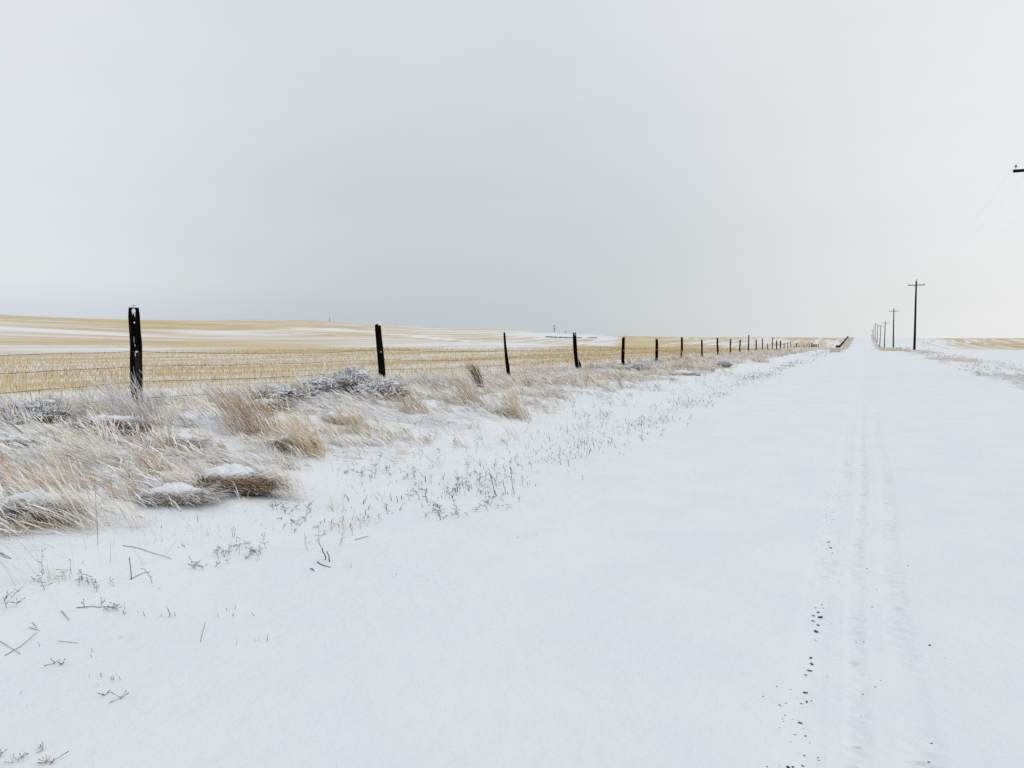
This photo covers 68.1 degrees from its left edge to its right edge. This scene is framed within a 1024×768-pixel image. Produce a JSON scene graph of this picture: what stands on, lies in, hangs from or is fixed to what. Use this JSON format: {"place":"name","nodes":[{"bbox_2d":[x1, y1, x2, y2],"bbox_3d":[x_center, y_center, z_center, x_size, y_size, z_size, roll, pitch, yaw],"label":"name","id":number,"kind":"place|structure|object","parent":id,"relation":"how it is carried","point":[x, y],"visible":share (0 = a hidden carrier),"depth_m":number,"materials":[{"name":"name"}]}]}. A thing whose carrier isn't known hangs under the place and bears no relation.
{"place":"outdoors","nodes":[
{"label":"outdoors","id":0,"kind":"place"},
{"bbox_2d":[0,315,844,408],"bbox_3d":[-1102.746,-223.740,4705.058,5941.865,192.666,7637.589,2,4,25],"label":"field","id":1,"kind":"structure","parent":0,"point":[37,335],"depth_m":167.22,"materials":[{"name":"beige plant"}]},
{"bbox_2d":[0,338,1023,767],"bbox_3d":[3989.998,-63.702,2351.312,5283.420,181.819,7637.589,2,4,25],"label":"ground","id":2,"kind":"structure","parent":0,"point":[294,626],"depth_m":4.99,"materials":[{"name":"white snow"}]},
{"bbox_2d":[0,435,50,445],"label":"snowy mound","id":3,"kind":"object","parent":2,"relation":"on","point":[8,439],"visible":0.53,"depth_m":7.11,"materials":[{"name":"white snow"}]},
{"bbox_2d":[0,523,74,586],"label":"grass clump","id":4,"kind":"object","parent":2,"relation":"on","point":[2,563],"visible":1,"depth_m":4.36,"materials":[{"name":"beige plant"}]},
{"bbox_2d":[0,392,84,424],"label":"snowy bush","id":5,"kind":"object","parent":2,"relation":"on","point":[48,408],"visible":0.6,"depth_m":8.47,"materials":[{"name":"white snow"}]},
{"bbox_2d":[0,489,98,520],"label":"snowy mound","id":6,"kind":"object","parent":2,"relation":"on","point":[18,498],"visible":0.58,"depth_m":5.32,"materials":[{"name":"white snow"}]},
{"bbox_2d":[0,460,132,537],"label":"grass clump","id":7,"kind":"object","parent":2,"relation":"on","point":[74,515],"visible":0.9,"depth_m":5.23,"materials":[{"name":"beige plant"}]},
{"bbox_2d":[0,434,140,497],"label":"grass clump","id":8,"kind":"object","parent":2,"relation":"on","point":[60,469],"visible":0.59,"depth_m":6.00,"materials":[{"name":"beige plant"}]},
{"bbox_2d":[49,409,133,472],"bbox_3d":[-3.656,0.495,6.546,0.617,0.596,0.628,-3,5,-36],"label":"grass clump","id":9,"kind":"object","parent":2,"relation":"on","point":[98,443],"visible":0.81,"depth_m":6.58,"materials":[{"name":"beige plant"}]},
{"bbox_2d":[47,367,137,417],"bbox_3d":[-5.037,0.050,9.089,1.273,0.761,1.030,-3,5,-36],"label":"grass clump","id":10,"kind":"object","parent":2,"relation":"on","point":[95,396],"visible":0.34,"depth_m":9.01,"materials":[{"name":"beige plant"}]},
{"bbox_2d":[53,414,164,433],"bbox_3d":[-4.354,0.424,8.197,1.342,0.230,1.049,2,4,25],"label":"snowy mound","id":11,"kind":"object","parent":2,"relation":"on","point":[117,418],"visible":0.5,"depth_m":8.07,"materials":[{"name":"white snow"}]},
{"bbox_2d":[104,483,145,527],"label":"grass clump","id":12,"kind":"object","parent":2,"relation":"on","point":[134,520],"visible":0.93,"depth_m":5.41,"materials":[{"name":"beige plant"}]},
{"bbox_2d":[66,368,184,426],"bbox_3d":[-4.312,0.147,8.643,1.096,0.721,1.240,2,4,25],"label":"grass clump","id":13,"kind":"object","parent":2,"relation":"on","point":[125,403],"visible":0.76,"depth_m":8.50,"materials":[{"name":"beige plant"}]},
{"bbox_2d":[128,305,142,404],"bbox_3d":[-4.910,-0.164,9.893,0.172,1.720,0.163,-1,4,-9],"label":"fence post","id":14,"kind":"object","parent":2,"relation":"on","point":[135,332],"visible":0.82,"depth_m":9.82,"materials":[{"name":"black wood"}]},
{"bbox_2d":[1,364,621,410],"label":"barbed wire","id":15,"kind":"object","parent":14,"relation":"attached to","point":[204,394],"visible":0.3,"depth_m":10.09,"materials":[{"name":"grey metal"}]},
{"bbox_2d":[0,344,761,355],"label":"barbed wire","id":16,"kind":"object","parent":14,"relation":"attached to","point":[329,352],"visible":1,"depth_m":11.89,"materials":[{"name":"grey metal"}]},
{"bbox_2d":[0,347,779,393],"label":"barbed wire","id":17,"kind":"object","parent":14,"relation":"attached to","point":[306,375],"visible":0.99,"depth_m":11.64,"materials":[{"name":"grey metal"}]},
{"bbox_2d":[4,345,802,373],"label":"barbed wire","id":18,"kind":"object","parent":14,"relation":"attached to","point":[316,362],"visible":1,"depth_m":13.07,"materials":[{"name":"grey metal"}]},
{"bbox_2d":[127,424,200,455],"bbox_3d":[-3.470,0.546,7.502,0.769,0.382,0.537,-1,4,-17],"label":"grass clump","id":19,"kind":"object","parent":2,"relation":"on","point":[158,441],"visible":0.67,"depth_m":7.49,"materials":[{"name":"beige plant"}]},
{"bbox_2d":[121,480,236,509],"bbox_3d":[-2.716,0.884,6.080,1.058,0.198,0.757,2,4,25],"label":"snowy mound","id":20,"kind":"object","parent":2,"relation":"on","point":[179,493],"visible":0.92,"depth_m":5.98,"materials":[{"name":"white snow"}]},
{"bbox_2d":[161,433,221,447],"bbox_3d":[-3.400,0.578,7.817,0.856,0.170,0.647,0,4,3],"label":"snowy mound","id":21,"kind":"object","parent":2,"relation":"on","point":[188,436],"visible":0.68,"depth_m":7.77,"materials":[{"name":"white snow"}]},
{"bbox_2d":[184,373,292,437],"bbox_3d":[-3.151,0.260,8.811,1.400,0.833,1.049,3,5,36],"label":"grass clump","id":22,"kind":"object","parent":2,"relation":"on","point":[245,418],"visible":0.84,"depth_m":8.78,"materials":[{"name":"beige plant"}]},
{"bbox_2d":[178,463,301,499],"bbox_3d":[-2.413,0.829,6.557,1.214,0.274,1.029,2,4,25],"label":"snowy mound","id":23,"kind":"object","parent":2,"relation":"on","point":[246,482],"visible":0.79,"depth_m":6.42,"materials":[{"name":"white snow"}]},
{"bbox_2d":[247,398,293,410],"bbox_3d":[-3.372,0.286,10.383,0.950,0.224,0.756,2,4,25],"label":"snowy mound","id":24,"kind":"object","parent":2,"relation":"on","point":[272,402],"visible":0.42,"depth_m":10.30,"materials":[{"name":"white snow"}]},
{"bbox_2d":[243,442,307,503],"bbox_3d":[-2.017,0.762,6.452,0.462,0.537,0.393,-4,5,-44],"label":"grass clump","id":25,"kind":"object","parent":2,"relation":"on","point":[286,489],"visible":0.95,"depth_m":6.46,"materials":[{"name":"beige plant"}]},
{"bbox_2d":[246,377,322,403],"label":"snowy bush","id":26,"kind":"object","parent":2,"relation":"on","point":[284,391],"visible":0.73,"depth_m":11.20,"materials":[{"name":"white snow"}]},
{"bbox_2d":[255,396,333,461],"bbox_3d":[-2.382,0.468,7.924,0.904,0.714,0.796,2,4,25],"label":"grass clump","id":27,"kind":"object","parent":2,"relation":"on","point":[308,444],"visible":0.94,"depth_m":7.96,"materials":[{"name":"beige plant"}]},
{"bbox_2d":[264,432,327,449],"bbox_3d":[-2.386,0.622,8.251,0.805,0.210,0.638,0,4,-2],"label":"snowy mound","id":28,"kind":"object","parent":2,"relation":"on","point":[280,443],"visible":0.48,"depth_m":8.15,"materials":[{"name":"beige plant"}]},
{"bbox_2d":[282,372,309,403],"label":"grass clump","id":29,"kind":"object","parent":2,"relation":"on","point":[297,382],"visible":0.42,"depth_m":11.38,"materials":[{"name":"beige plant"}]},
{"bbox_2d":[295,371,349,397],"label":"snowy bush","id":30,"kind":"object","parent":2,"relation":"on","point":[322,383],"visible":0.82,"depth_m":12.70,"materials":[{"name":"white snow"}]},
{"bbox_2d":[312,400,373,437],"bbox_3d":[-2.116,0.417,9.537,0.826,0.569,0.679,0,4,2],"label":"grass clump","id":31,"kind":"object","parent":2,"relation":"on","point":[352,421],"visible":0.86,"depth_m":9.52,"materials":[{"name":"beige plant"}]},
{"bbox_2d":[320,411,370,423],"bbox_3d":[-2.299,0.442,10.065,0.983,0.188,0.838,2,4,25],"label":"snowy mound","id":32,"kind":"object","parent":2,"relation":"on","point":[329,415],"visible":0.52,"depth_m":9.96,"materials":[{"name":"white snow"}]},
{"bbox_2d":[330,361,376,394],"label":"snowy bush","id":33,"kind":"object","parent":2,"relation":"on","point":[351,377],"visible":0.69,"depth_m":12.94,"materials":[{"name":"grey plant"}]},
{"bbox_2d":[375,323,385,377],"bbox_3d":[-2.593,-0.374,14.961,0.210,1.654,0.138,0,4,-4],"label":"fence post","id":34,"kind":"object","parent":2,"relation":"on","point":[380,355],"visible":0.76,"depth_m":14.89,"materials":[{"name":"black wood"}]},
{"bbox_2d":[349,370,415,399],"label":"snowy bush","id":35,"kind":"object","parent":2,"relation":"on","point":[386,386],"visible":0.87,"depth_m":12.45,"materials":[{"name":"grey plant"}]},
{"bbox_2d":[381,383,430,414],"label":"grass clump","id":36,"kind":"object","parent":2,"relation":"on","point":[405,405],"visible":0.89,"depth_m":11.35,"materials":[{"name":"beige plant"}]},
{"bbox_2d":[0,337,854,560],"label":"grass","id":37,"kind":"structure","parent":2,"relation":"on","point":[537,378],"depth_m":9.28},
{"bbox_2d":[408,373,459,393],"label":"grass clump","id":38,"kind":"object","parent":2,"relation":"on","point":[436,383],"visible":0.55,"depth_m":15.00,"materials":[{"name":"beige plant"}]},
{"bbox_2d":[448,376,486,407],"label":"grass clump","id":39,"kind":"object","parent":2,"relation":"on","point":[474,397],"visible":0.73,"depth_m":12.76,"materials":[{"name":"beige plant"}]},
{"bbox_2d":[460,360,484,386],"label":"grass clump","id":40,"kind":"object","parent":2,"relation":"on","point":[476,376],"visible":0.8,"depth_m":16.05,"materials":[{"name":"beige plant"}]},
{"bbox_2d":[503,332,509,374],"bbox_3d":[-0.137,-0.594,20.278,0.195,1.621,0.102,0,4,5],"label":"fence post","id":41,"kind":"object","parent":2,"relation":"on","point":[506,359],"visible":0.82,"depth_m":20.23,"materials":[{"name":"black wood"}]},
{"bbox_2d":[494,406,522,414],"bbox_3d":[-0.106,0.443,12.515,0.660,0.181,0.657,-3,5,-36],"label":"snowy mound","id":42,"kind":"object","parent":2,"relation":"on","point":[505,409],"visible":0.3,"depth_m":12.45,"materials":[{"name":"white snow"}]},
{"bbox_2d":[0,349,1022,763],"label":"weeds","id":43,"kind":"object","parent":2,"relation":"on","point":[422,489],"visible":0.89,"depth_m":6.61,"materials":[{"name":"grey plant"}]},
{"bbox_2d":[484,383,539,421],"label":"grass clump","id":44,"kind":"object","parent":2,"relation":"on","point":[509,404],"visible":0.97,"depth_m":12.13,"materials":[{"name":"beige plant"}]},
{"bbox_2d":[573,332,580,369],"bbox_3d":[2.166,-0.874,25.182,0.303,1.689,0.138,0,4,-3],"label":"fence post","id":45,"kind":"object","parent":2,"relation":"on","point":[577,362],"visible":0.75,"depth_m":25.12,"materials":[{"name":"black wood"}]},
{"bbox_2d":[621,337,624,364],"bbox_3d":[4.410,-1.059,30.002,0.152,1.608,0.131,-1,4,-10],"label":"fence post","id":46,"kind":"object","parent":2,"relation":"on","point":[623,352],"visible":0.83,"depth_m":29.94,"materials":[{"name":"black wood"}]},
{"bbox_2d":[624,362,651,370],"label":"snowy bush","id":47,"kind":"object","parent":2,"relation":"on","point":[634,365],"visible":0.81,"depth_m":27.30,"materials":[{"name":"grey plant"}]},
{"bbox_2d":[655,339,657,363],"bbox_3d":[6.661,-1.353,34.890,0.153,1.500,0.142,2,4,25],"label":"fence post","id":48,"kind":"object","parent":2,"relation":"on","point":[656,349],"visible":0.86,"depth_m":34.83,"materials":[{"name":"black wood"}]},
{"bbox_2d":[681,337,682,356],"bbox_3d":[8.864,-1.657,39.604,0.139,1.624,0.128,2,4,25],"label":"fence post","id":49,"kind":"object","parent":2,"relation":"on","point":[681,346],"visible":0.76,"depth_m":39.54,"materials":[{"name":"black wood"}]},
{"bbox_2d":[661,353,704,370],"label":"grass clump","id":50,"kind":"object","parent":2,"relation":"on","point":[687,366],"visible":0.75,"depth_m":29.20,"materials":[{"name":"beige plant"}]},
{"bbox_2d":[670,370,706,375],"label":"snowy mound","id":51,"kind":"object","parent":2,"relation":"on","point":[687,373],"visible":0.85,"depth_m":26.04,"materials":[{"name":"white snow"}]},
{"bbox_2d":[701,340,702,355],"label":"fence post","id":52,"kind":"object","parent":2,"relation":"on","point":[701,347],"visible":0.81,"depth_m":44.47,"materials":[{"name":"brown wood"}]},
{"bbox_2d":[716,358,732,367],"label":"snowy bush","id":53,"kind":"object","parent":2,"relation":"on","point":[725,363],"visible":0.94,"depth_m":32.63,"materials":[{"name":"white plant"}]},
{"bbox_2d":[750,354,769,362],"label":"grass clump","id":54,"kind":"object","parent":2,"relation":"on","point":[759,359],"visible":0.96,"depth_m":40.96,"materials":[{"name":"beige plant"}]},
{"bbox_2d":[826,347,845,351],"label":"grass clump","id":55,"kind":"object","parent":2,"relation":"on","point":[834,350],"visible":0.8,"depth_m":79.69,"materials":[{"name":"beige plant"}]},
{"bbox_2d":[889,309,893,346],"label":"utility pole","id":56,"kind":"object","parent":2,"relation":"on","point":[893,327],"visible":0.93,"depth_m":164.87,"materials":[{"name":"grey wood"}]},
{"bbox_2d":[866,346,928,350],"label":"grass clump","id":57,"kind":"object","parent":2,"relation":"on","point":[893,349],"visible":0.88,"depth_m":93.38,"materials":[{"name":"beige plant"}]},
{"bbox_2d":[908,279,924,349],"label":"utility pole","id":58,"kind":"object","parent":2,"relation":"on","point":[914,338],"visible":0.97,"depth_m":96.89,"materials":[{"name":"brown wood"}]},
{"bbox_2d":[872,338,1023,389],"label":"verge grass","id":59,"kind":"structure","parent":2,"relation":"on","point":[1018,377],"depth_m":40.73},
{"bbox_2d":[1013,165,1023,172],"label":"utility pole","id":60,"kind":"object","parent":2,"relation":"on","point":[1018,170],"visible":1,"depth_m":27.51,"materials":[{"name":"brown wood"}]},
{"bbox_2d":[0,0,1023,337],"label":"sky","id":61,"kind":"structure","parent":0,"point":[649,168],"materials":[{"name":"grey"}]},
{"bbox_2d":[545,336,597,337],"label":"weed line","id":62,"kind":"object","parent":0,"point":[568,337],"visible":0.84,"depth_m":416.90,"materials":[{"name":"beige plant"}]},
{"bbox_2d":[185,338,1023,767],"bbox_3d":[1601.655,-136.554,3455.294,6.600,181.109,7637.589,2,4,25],"label":"road","id":63,"kind":"structure","parent":0,"point":[661,612],"depth_m":3.98,"materials":[{"name":"white snow"}]},
{"bbox_2d":[763,464,909,766],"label":"gravel","id":64,"kind":"structure","parent":0,"point":[827,676],"depth_m":3.14,"materials":[{"name":"grey gravel"}]}
]}

